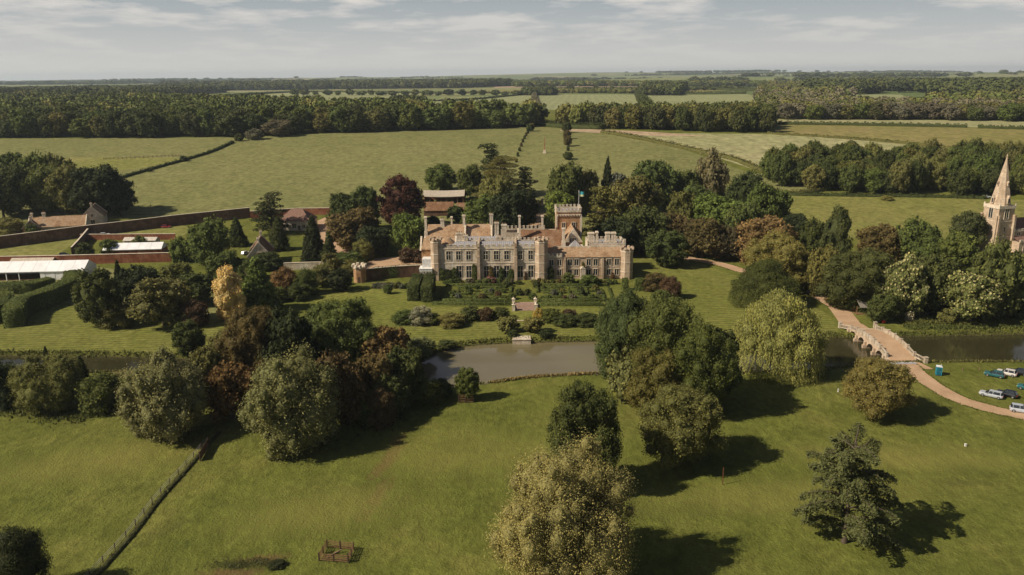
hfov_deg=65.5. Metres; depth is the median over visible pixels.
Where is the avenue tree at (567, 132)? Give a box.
[563,130,571,137]
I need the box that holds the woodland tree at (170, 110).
[156,106,177,115]
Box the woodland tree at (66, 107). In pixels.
[56,102,77,111]
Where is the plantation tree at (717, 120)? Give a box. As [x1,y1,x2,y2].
[707,107,723,130]
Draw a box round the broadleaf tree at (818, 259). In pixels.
[802,243,838,296]
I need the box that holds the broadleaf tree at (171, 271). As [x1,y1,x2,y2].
[158,261,193,280]
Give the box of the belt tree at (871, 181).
[859,167,885,192]
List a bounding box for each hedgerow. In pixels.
[122,140,234,177]
[214,90,511,94]
[428,94,521,100]
[531,92,540,103]
[534,119,605,129]
[558,86,744,87]
[600,129,832,189]
[634,90,653,103]
[650,91,745,94]
[696,86,755,90]
[726,180,825,192]
[767,131,950,147]
[777,120,967,127]
[790,191,987,198]
[978,124,1023,129]
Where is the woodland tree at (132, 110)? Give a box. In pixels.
[121,107,140,132]
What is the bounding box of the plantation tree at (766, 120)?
[757,108,777,130]
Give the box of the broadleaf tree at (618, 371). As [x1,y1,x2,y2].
[604,341,636,400]
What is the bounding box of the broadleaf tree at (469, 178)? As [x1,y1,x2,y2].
[456,163,481,199]
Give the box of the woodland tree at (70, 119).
[55,109,75,134]
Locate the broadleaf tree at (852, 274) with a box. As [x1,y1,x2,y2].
[812,246,894,310]
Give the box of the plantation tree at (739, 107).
[735,105,746,130]
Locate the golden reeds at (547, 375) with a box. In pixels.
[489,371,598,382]
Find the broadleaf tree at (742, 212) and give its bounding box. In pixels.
[722,200,770,230]
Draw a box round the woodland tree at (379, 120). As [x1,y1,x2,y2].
[364,108,390,131]
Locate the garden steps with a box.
[512,297,537,310]
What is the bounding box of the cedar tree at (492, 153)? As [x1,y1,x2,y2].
[478,143,513,188]
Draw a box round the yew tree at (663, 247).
[644,228,689,267]
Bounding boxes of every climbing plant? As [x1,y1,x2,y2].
[439,268,445,280]
[444,268,453,279]
[451,267,458,278]
[471,264,476,279]
[488,265,493,276]
[498,267,504,279]
[508,268,513,279]
[548,265,553,279]
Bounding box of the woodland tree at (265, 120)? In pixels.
[258,117,270,133]
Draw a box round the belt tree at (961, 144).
[952,138,967,148]
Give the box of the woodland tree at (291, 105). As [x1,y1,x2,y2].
[281,101,297,108]
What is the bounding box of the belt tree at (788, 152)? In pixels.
[783,147,792,180]
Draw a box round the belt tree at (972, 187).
[957,165,978,193]
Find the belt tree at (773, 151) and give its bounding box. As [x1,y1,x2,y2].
[763,145,777,158]
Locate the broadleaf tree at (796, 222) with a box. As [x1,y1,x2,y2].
[779,213,806,239]
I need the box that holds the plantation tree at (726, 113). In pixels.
[719,106,731,129]
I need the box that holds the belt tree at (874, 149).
[864,140,883,156]
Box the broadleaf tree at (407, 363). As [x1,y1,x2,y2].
[384,345,427,394]
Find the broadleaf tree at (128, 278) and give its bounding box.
[113,263,162,306]
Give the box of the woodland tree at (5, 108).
[0,105,13,113]
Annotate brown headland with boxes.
[560,129,701,135]
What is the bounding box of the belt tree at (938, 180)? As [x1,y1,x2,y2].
[928,161,947,189]
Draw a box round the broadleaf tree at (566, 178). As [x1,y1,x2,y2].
[543,159,582,205]
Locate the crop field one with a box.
[433,95,531,104]
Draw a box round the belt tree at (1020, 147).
[1013,140,1023,154]
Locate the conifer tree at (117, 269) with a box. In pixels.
[113,260,121,287]
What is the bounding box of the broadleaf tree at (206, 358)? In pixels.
[188,343,227,376]
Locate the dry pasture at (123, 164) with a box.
[1,157,178,171]
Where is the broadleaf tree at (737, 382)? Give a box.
[724,343,743,394]
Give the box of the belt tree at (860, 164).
[847,160,863,185]
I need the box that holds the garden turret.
[351,262,366,282]
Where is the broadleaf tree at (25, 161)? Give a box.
[17,148,48,209]
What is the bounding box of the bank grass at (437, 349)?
[0,328,1023,359]
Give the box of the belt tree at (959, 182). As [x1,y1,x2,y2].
[945,167,976,195]
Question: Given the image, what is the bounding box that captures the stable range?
[424,202,453,215]
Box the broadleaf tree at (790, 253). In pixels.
[741,228,809,285]
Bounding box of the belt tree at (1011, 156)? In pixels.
[1002,150,1019,170]
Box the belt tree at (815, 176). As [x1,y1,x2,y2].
[801,164,826,188]
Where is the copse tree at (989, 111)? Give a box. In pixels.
[983,105,997,119]
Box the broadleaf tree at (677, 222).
[663,210,692,236]
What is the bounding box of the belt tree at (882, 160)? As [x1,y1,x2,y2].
[871,150,895,169]
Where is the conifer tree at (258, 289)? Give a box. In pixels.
[241,256,283,311]
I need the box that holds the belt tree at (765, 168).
[759,151,774,178]
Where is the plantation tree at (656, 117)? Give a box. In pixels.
[647,106,665,129]
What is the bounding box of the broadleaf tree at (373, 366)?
[355,352,393,390]
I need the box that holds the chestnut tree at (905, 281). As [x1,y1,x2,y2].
[876,251,930,316]
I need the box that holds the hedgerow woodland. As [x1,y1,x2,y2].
[557,87,635,93]
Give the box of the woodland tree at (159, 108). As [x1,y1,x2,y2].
[153,105,163,111]
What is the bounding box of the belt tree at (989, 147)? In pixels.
[984,142,999,151]
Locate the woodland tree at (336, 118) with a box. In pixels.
[327,105,348,131]
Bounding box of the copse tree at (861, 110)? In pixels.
[852,101,870,119]
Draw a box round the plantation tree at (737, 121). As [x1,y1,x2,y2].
[728,108,747,130]
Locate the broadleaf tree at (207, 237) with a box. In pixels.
[183,214,232,267]
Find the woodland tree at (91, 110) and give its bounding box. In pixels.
[82,106,94,112]
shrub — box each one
[0,216,25,234]
[0,359,18,411]
[0,522,54,574]
[24,224,40,232]
[73,242,94,254]
[74,369,124,416]
[95,298,133,329]
[98,238,117,253]
[130,235,147,242]
[168,235,192,262]
[179,155,187,161]
[180,297,210,327]
[234,133,243,140]
[236,257,250,288]
[244,128,264,139]
[254,251,283,270]
[267,558,287,570]
[270,265,296,293]
[274,286,287,301]
[286,282,312,301]
[294,266,318,294]
[320,252,341,269]
[336,251,365,267]
[341,259,361,276]
[351,237,374,261]
[366,385,397,431]
[390,309,411,325]
[398,247,414,263]
[407,305,432,325]
[411,248,421,262]
[412,377,445,406]
[425,312,441,325]
[427,215,439,223]
[434,378,452,398]
[437,339,456,348]
[438,312,465,329]
[459,305,480,322]
[467,286,472,294]
[475,307,494,321]
[478,293,485,297]
[482,278,490,282]
[486,276,496,282]
[491,307,510,319]
[494,291,501,295]
[503,280,511,286]
[506,329,517,336]
[507,292,516,298]
[514,288,522,295]
[523,288,531,295]
[528,292,537,299]
[532,280,539,287]
[532,307,543,318]
[538,329,553,338]
[539,308,560,323]
[550,289,557,295]
[551,313,577,327]
[561,272,574,282]
[562,309,577,316]
[574,312,597,327]
[578,286,585,295]
[579,274,599,285]
[587,293,595,297]
[592,284,599,290]
[641,272,665,292]
[650,289,670,304]
[656,276,681,296]
[680,249,703,256]
[798,268,809,294]
[823,297,847,308]
[837,293,871,313]
[880,195,894,200]
[904,310,914,320]
[936,308,958,323]
[1004,300,1023,321]
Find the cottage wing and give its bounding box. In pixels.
[21,216,40,232]
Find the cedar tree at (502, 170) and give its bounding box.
[471,155,525,197]
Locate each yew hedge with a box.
[0,276,55,294]
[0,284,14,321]
[1,269,80,328]
[406,273,423,300]
[420,273,435,302]
[621,277,628,290]
[634,277,643,290]
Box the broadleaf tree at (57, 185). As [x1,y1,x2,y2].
[42,162,83,213]
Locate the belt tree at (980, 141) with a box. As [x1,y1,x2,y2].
[969,136,987,148]
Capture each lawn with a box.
[0,238,77,255]
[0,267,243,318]
[0,303,227,351]
[305,288,601,320]
[366,317,598,344]
[602,255,837,332]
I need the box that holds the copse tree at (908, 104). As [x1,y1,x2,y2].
[900,101,913,116]
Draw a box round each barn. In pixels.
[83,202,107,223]
[423,190,464,202]
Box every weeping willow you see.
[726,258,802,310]
[731,287,829,386]
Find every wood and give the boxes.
[0,89,549,128]
[687,75,905,80]
[751,89,1023,117]
[753,82,856,96]
[797,77,1023,90]
[800,81,1023,93]
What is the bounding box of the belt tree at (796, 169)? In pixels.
[785,161,804,184]
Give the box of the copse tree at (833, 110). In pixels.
[824,102,841,118]
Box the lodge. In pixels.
[280,209,317,230]
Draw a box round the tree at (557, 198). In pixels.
[539,189,576,228]
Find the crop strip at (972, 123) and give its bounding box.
[777,119,1023,126]
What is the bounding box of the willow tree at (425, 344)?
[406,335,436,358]
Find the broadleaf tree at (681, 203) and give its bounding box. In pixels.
[666,190,696,218]
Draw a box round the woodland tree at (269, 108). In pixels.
[265,104,276,113]
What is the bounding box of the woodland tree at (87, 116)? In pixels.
[81,113,101,135]
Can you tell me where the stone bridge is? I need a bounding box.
[838,321,928,363]
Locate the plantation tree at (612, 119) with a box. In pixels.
[604,105,621,128]
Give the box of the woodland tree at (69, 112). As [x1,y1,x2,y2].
[63,109,82,118]
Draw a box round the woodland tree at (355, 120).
[343,106,364,131]
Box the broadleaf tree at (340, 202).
[325,190,362,219]
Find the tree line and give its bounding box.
[511,79,801,86]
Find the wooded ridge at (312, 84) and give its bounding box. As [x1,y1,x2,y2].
[158,78,514,90]
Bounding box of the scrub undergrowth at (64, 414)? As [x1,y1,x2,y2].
[0,394,130,428]
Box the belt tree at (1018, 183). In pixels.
[1012,161,1023,193]
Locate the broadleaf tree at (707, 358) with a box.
[666,319,739,404]
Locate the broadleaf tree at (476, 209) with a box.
[461,191,496,223]
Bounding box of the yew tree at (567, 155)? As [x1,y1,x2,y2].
[562,151,573,159]
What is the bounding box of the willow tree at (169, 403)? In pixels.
[112,343,213,446]
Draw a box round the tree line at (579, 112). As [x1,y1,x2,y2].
[554,100,778,123]
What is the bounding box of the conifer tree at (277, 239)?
[268,216,290,251]
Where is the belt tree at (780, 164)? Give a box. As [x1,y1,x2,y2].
[768,148,792,185]
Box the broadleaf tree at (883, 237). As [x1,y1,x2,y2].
[854,223,902,262]
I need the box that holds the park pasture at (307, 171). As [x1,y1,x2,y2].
[0,127,746,228]
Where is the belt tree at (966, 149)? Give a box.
[959,143,982,154]
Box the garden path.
[514,315,532,318]
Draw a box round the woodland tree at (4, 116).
[0,110,8,136]
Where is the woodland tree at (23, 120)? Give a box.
[7,105,39,136]
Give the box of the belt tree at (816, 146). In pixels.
[806,140,825,156]
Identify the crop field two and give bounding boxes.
[537,95,637,109]
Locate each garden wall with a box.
[0,207,249,247]
[0,252,170,263]
[71,228,88,254]
[80,233,175,239]
[250,208,329,217]
[283,262,344,269]
[366,264,420,280]
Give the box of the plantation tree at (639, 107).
[635,104,642,128]
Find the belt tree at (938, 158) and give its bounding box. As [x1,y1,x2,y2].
[929,155,947,163]
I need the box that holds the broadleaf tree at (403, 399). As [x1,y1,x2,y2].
[371,372,414,416]
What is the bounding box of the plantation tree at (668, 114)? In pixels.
[660,105,675,128]
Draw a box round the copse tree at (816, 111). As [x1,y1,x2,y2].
[803,104,826,119]
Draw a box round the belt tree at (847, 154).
[837,147,861,162]
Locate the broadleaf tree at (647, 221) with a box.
[615,204,670,254]
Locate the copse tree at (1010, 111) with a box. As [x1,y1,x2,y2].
[996,101,1023,120]
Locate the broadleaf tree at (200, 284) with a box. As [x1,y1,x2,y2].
[178,272,216,301]
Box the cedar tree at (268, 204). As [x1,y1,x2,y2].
[251,191,290,231]
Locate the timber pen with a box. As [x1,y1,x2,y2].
[318,539,353,561]
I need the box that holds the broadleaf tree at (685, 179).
[671,169,700,197]
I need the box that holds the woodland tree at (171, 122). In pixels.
[162,114,182,134]
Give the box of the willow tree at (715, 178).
[694,145,729,196]
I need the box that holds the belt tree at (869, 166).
[862,162,880,185]
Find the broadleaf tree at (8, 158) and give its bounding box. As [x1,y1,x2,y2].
[0,150,21,165]
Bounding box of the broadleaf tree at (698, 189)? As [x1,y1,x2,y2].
[682,181,716,196]
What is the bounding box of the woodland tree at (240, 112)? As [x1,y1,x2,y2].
[230,107,251,133]
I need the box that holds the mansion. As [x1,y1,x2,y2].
[419,191,633,280]
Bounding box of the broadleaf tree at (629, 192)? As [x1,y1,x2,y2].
[607,173,665,216]
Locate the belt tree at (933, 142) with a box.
[921,137,943,149]
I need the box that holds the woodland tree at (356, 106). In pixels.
[349,101,365,128]
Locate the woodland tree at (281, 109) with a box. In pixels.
[272,104,291,115]
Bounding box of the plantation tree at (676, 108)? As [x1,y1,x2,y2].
[671,106,682,128]
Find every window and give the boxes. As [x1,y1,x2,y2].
[446,251,450,259]
[456,251,460,259]
[456,265,461,277]
[466,251,470,259]
[466,265,471,277]
[483,250,488,259]
[483,265,489,277]
[493,250,498,259]
[493,265,499,277]
[503,265,509,277]
[504,250,508,259]
[517,250,522,259]
[517,265,522,277]
[528,250,533,259]
[528,265,533,277]
[549,259,553,265]
[557,259,561,265]
[557,269,561,275]
[567,259,572,265]
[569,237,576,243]
[574,259,578,265]
[574,269,578,275]
[586,258,591,265]
[586,268,590,274]
[593,258,598,265]
[593,268,597,275]
[606,258,611,265]
[606,268,611,274]
[614,258,619,265]
[614,268,619,274]
[988,207,993,218]
[1003,208,1009,219]
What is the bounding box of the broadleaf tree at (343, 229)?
[324,206,382,250]
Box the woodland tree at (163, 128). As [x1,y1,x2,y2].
[157,116,169,135]
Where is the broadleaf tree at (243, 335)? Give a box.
[212,304,273,372]
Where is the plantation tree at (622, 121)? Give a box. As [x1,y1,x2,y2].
[619,104,629,128]
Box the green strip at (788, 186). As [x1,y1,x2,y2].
[729,173,817,190]
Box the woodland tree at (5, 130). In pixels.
[0,117,18,137]
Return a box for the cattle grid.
[890,362,916,363]
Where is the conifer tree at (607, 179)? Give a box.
[600,156,612,211]
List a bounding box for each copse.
[388,93,427,101]
[520,85,557,95]
[634,80,688,95]
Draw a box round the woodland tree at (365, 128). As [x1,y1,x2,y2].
[361,113,371,131]
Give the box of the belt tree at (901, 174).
[887,158,911,193]
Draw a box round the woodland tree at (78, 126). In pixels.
[67,117,93,136]
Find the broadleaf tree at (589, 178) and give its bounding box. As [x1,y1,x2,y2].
[576,168,598,213]
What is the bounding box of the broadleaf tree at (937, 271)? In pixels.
[918,250,962,314]
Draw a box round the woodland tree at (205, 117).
[195,108,218,135]
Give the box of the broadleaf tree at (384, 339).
[357,325,414,356]
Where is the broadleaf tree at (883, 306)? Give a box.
[865,291,897,321]
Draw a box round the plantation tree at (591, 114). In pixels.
[587,105,602,124]
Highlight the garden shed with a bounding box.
[122,237,159,242]
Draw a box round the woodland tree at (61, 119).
[48,110,72,136]
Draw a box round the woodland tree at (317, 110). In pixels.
[312,107,333,130]
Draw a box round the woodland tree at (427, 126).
[420,111,430,128]
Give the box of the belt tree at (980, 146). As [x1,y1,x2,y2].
[965,139,986,153]
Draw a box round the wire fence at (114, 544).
[84,436,207,574]
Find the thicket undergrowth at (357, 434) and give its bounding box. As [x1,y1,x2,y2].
[202,387,403,435]
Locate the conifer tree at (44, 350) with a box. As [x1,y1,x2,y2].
[42,346,48,363]
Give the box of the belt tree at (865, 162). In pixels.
[859,159,869,173]
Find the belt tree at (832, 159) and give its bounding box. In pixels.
[818,153,837,166]
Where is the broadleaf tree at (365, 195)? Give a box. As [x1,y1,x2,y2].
[350,185,381,219]
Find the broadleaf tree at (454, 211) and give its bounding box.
[446,205,463,221]
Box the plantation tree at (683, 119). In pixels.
[674,107,692,129]
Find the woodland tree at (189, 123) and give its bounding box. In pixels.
[179,110,204,135]
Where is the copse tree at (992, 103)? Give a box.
[985,101,1002,118]
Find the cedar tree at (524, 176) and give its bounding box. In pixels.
[517,166,541,202]
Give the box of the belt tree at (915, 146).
[907,142,928,152]
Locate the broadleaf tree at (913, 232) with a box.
[896,215,942,263]
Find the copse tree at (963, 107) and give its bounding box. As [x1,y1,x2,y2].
[951,104,967,119]
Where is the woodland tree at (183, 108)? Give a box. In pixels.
[176,104,203,115]
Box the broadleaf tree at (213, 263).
[204,249,242,279]
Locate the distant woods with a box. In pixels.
[0,69,1023,84]
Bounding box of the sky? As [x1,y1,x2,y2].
[0,0,1023,80]
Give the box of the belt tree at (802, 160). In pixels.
[794,157,807,166]
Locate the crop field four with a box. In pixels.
[249,92,402,100]
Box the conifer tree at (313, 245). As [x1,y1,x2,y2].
[299,215,323,261]
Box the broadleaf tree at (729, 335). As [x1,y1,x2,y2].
[714,326,743,374]
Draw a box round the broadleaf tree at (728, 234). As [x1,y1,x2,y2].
[711,223,743,260]
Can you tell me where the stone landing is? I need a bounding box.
[512,336,530,343]
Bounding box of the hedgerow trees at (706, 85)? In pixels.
[2,71,1017,95]
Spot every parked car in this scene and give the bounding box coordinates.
[979,389,1003,399]
[984,370,1005,378]
[997,368,1017,376]
[997,389,1018,398]
[1009,368,1023,375]
[1009,402,1023,412]
[1017,383,1023,388]
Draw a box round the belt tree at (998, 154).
[981,147,1002,166]
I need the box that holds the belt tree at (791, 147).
[782,142,799,151]
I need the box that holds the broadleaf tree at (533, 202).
[525,189,539,227]
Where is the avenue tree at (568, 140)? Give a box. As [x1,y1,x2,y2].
[563,135,572,145]
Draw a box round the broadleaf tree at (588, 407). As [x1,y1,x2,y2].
[546,375,623,476]
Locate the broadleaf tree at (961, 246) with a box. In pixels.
[937,229,980,273]
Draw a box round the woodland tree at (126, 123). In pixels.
[114,112,145,135]
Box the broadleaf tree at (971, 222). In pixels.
[948,210,990,244]
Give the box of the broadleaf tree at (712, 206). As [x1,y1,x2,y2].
[688,192,746,225]
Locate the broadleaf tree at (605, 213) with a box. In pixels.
[582,186,618,238]
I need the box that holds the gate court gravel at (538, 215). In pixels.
[529,213,546,227]
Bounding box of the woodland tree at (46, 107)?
[37,105,57,112]
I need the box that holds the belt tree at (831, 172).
[821,162,838,190]
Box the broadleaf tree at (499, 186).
[478,172,513,198]
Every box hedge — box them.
[440,286,445,298]
[441,298,511,301]
[446,283,512,285]
[452,289,479,291]
[452,295,477,297]
[481,286,506,287]
[481,288,508,290]
[486,295,508,297]
[538,298,607,301]
[540,283,607,285]
[540,286,564,287]
[540,288,563,290]
[540,295,562,297]
[568,285,591,287]
[572,289,596,291]
[576,295,600,297]
[607,286,613,297]
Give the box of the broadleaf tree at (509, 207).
[487,187,535,234]
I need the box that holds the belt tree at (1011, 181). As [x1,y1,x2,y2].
[989,173,1014,192]
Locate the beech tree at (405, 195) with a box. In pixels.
[374,173,426,224]
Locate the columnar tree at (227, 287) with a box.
[210,263,246,319]
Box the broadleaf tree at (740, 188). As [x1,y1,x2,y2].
[724,168,763,202]
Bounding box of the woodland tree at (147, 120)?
[132,105,162,137]
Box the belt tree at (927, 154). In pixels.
[916,148,932,159]
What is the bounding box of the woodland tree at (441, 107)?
[433,102,451,129]
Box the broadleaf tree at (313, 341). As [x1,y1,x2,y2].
[298,304,330,359]
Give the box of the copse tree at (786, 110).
[777,102,795,118]
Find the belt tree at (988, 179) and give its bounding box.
[974,166,1001,194]
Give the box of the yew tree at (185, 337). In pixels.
[170,318,205,358]
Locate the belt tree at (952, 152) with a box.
[942,145,964,158]
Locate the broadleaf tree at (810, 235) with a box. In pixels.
[796,215,824,262]
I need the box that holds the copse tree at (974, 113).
[964,106,984,120]
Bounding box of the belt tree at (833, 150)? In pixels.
[828,143,844,154]
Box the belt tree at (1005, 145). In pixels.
[999,138,1018,151]
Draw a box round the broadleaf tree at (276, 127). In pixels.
[260,119,293,135]
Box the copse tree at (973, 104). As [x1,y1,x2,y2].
[967,102,983,106]
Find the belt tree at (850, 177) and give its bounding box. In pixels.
[837,161,863,192]
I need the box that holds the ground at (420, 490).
[0,72,1023,574]
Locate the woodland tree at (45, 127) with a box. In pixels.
[36,111,62,136]
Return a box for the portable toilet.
[935,364,942,375]
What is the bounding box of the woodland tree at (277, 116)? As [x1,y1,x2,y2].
[271,113,287,119]
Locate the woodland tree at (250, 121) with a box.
[239,113,264,132]
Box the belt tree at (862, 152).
[848,144,867,157]
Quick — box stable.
[457,202,466,211]
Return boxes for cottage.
[28,211,90,230]
[247,229,273,258]
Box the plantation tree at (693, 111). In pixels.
[688,104,700,130]
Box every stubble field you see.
[466,89,726,92]
[490,86,636,87]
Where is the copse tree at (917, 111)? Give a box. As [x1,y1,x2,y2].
[909,104,928,119]
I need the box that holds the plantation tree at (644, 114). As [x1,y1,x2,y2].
[641,105,653,128]
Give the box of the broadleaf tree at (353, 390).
[314,348,368,424]
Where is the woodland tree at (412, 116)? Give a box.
[395,106,422,129]
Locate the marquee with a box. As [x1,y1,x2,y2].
[0,260,96,280]
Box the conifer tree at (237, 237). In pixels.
[228,217,248,247]
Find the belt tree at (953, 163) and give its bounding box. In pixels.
[943,154,965,190]
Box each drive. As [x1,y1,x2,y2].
[678,255,860,327]
[908,369,1023,419]
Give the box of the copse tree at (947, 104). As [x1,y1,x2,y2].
[938,102,953,117]
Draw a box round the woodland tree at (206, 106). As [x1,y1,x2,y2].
[194,102,212,111]
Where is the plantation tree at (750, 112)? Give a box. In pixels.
[743,106,756,130]
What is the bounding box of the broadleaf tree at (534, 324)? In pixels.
[522,316,544,331]
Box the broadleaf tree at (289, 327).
[256,305,320,364]
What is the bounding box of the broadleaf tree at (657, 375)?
[623,344,692,408]
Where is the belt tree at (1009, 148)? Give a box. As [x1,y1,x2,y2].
[1003,146,1016,152]
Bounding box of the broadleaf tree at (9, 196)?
[0,171,31,218]
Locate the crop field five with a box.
[856,94,905,98]
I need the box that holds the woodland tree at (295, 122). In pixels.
[278,112,302,133]
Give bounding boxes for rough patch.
[195,556,276,573]
[241,555,287,564]
[314,547,372,565]
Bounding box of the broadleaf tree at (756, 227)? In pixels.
[734,214,799,263]
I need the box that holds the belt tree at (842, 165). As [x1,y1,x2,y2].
[834,161,846,187]
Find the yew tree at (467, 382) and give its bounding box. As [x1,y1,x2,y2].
[454,366,479,399]
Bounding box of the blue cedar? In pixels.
[792,422,905,550]
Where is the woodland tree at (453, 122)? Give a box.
[448,106,463,127]
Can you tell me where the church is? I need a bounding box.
[977,154,1023,253]
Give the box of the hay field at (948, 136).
[773,124,1023,145]
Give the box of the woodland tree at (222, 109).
[215,105,231,111]
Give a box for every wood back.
[0,83,229,93]
[924,89,1023,100]
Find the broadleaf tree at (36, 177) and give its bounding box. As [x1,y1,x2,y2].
[16,163,57,212]
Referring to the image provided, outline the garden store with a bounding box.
[10,257,57,260]
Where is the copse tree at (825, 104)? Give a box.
[818,102,829,118]
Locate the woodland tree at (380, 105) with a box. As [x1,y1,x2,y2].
[373,102,393,129]
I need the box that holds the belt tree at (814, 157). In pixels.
[806,151,824,164]
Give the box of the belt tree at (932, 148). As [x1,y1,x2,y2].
[926,144,938,152]
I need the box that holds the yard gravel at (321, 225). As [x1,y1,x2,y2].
[317,218,350,252]
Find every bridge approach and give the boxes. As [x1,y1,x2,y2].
[845,324,867,328]
[897,361,931,368]
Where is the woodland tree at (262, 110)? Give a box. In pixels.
[247,105,274,117]
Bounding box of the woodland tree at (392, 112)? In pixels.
[381,104,399,128]
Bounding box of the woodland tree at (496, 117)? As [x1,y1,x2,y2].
[482,108,506,127]
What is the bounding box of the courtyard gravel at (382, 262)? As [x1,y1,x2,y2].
[365,256,421,268]
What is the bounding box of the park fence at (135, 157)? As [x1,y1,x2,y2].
[103,155,180,159]
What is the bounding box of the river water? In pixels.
[0,335,1023,386]
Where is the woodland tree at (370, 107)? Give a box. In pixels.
[365,103,377,110]
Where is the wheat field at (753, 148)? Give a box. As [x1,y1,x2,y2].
[636,133,943,186]
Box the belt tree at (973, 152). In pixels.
[966,148,982,157]
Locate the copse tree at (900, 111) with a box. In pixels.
[890,104,911,119]
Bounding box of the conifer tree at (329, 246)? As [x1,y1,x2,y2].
[320,231,336,259]
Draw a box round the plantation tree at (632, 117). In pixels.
[623,105,641,128]
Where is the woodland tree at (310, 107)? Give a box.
[298,102,314,130]
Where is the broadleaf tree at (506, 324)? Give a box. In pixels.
[496,316,520,331]
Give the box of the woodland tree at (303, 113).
[287,107,312,131]
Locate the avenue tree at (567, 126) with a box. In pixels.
[561,121,571,131]
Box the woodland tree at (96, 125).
[87,115,110,136]
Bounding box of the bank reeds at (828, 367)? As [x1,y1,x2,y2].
[89,359,1023,386]
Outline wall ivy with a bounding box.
[373,264,421,279]
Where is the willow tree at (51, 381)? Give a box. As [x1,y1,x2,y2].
[4,350,84,417]
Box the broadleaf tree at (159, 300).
[125,275,191,325]
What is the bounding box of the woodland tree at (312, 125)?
[307,112,317,130]
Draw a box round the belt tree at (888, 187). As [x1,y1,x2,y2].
[878,167,897,193]
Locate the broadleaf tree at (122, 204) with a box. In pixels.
[103,181,137,215]
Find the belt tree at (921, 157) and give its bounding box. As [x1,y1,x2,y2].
[910,152,930,189]
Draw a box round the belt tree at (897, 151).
[889,149,902,160]
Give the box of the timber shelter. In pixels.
[851,299,867,314]
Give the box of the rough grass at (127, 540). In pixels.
[92,430,221,574]
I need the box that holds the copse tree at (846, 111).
[839,104,855,119]
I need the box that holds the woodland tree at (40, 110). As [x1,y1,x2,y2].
[28,106,51,115]
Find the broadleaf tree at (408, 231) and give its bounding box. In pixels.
[388,210,427,249]
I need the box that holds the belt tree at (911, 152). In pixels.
[904,146,922,156]
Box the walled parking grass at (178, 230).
[113,225,187,235]
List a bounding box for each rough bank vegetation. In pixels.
[894,312,1023,329]
[903,321,1023,331]
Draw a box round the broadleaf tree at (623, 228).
[593,215,640,255]
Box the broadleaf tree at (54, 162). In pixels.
[39,152,72,168]
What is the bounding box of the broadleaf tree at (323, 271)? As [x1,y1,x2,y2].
[311,264,332,287]
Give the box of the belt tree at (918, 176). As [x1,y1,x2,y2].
[898,159,927,192]
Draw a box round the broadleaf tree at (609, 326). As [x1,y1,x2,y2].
[593,286,649,397]
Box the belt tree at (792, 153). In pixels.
[790,151,795,159]
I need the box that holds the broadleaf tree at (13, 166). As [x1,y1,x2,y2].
[0,160,34,214]
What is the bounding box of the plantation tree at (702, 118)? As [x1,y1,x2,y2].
[692,106,713,130]
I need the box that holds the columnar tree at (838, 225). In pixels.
[817,204,853,256]
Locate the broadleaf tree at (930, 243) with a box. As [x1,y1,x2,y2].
[909,233,951,264]
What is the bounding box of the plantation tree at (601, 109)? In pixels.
[594,104,611,127]
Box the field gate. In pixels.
[199,437,208,460]
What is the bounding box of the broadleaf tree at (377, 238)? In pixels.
[354,226,392,255]
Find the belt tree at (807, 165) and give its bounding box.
[801,160,820,183]
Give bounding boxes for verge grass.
[689,260,826,305]
[899,365,1022,419]
[919,365,1009,409]
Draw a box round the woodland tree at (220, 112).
[212,110,223,134]
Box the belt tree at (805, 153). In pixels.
[794,145,815,160]
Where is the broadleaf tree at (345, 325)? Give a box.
[308,296,376,364]
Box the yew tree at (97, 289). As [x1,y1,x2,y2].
[70,266,123,325]
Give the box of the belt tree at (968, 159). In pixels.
[961,153,980,169]
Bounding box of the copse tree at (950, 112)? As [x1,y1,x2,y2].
[940,105,964,119]
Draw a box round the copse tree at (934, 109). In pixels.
[922,102,946,118]
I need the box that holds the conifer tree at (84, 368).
[77,355,91,386]
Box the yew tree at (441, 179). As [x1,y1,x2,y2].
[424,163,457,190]
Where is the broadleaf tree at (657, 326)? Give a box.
[622,293,707,397]
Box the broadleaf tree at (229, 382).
[198,359,259,423]
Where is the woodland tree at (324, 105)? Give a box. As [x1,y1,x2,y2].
[314,102,331,111]
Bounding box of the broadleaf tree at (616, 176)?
[612,172,625,183]
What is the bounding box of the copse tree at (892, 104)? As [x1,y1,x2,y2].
[885,101,901,118]
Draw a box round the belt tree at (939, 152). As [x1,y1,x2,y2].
[934,147,951,158]
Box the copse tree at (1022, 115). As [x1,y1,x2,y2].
[1018,103,1023,119]
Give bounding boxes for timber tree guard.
[458,390,474,402]
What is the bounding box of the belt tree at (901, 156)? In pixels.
[894,151,914,189]
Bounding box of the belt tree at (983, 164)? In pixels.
[974,156,999,174]
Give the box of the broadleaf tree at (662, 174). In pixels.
[630,159,679,211]
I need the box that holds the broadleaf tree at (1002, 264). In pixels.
[968,235,1023,317]
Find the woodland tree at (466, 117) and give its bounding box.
[450,100,475,128]
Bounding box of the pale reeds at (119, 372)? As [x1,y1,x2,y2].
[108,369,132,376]
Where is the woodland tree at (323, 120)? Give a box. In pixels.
[312,110,332,132]
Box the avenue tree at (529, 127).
[526,123,533,131]
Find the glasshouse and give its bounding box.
[102,242,167,253]
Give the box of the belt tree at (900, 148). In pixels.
[895,145,906,151]
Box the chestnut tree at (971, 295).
[935,270,1004,320]
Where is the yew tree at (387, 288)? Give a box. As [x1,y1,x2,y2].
[383,284,392,293]
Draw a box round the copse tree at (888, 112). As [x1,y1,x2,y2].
[873,101,892,119]
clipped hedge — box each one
[432,301,511,305]
[537,301,603,305]
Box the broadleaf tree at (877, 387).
[839,354,919,420]
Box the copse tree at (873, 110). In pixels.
[866,102,884,118]

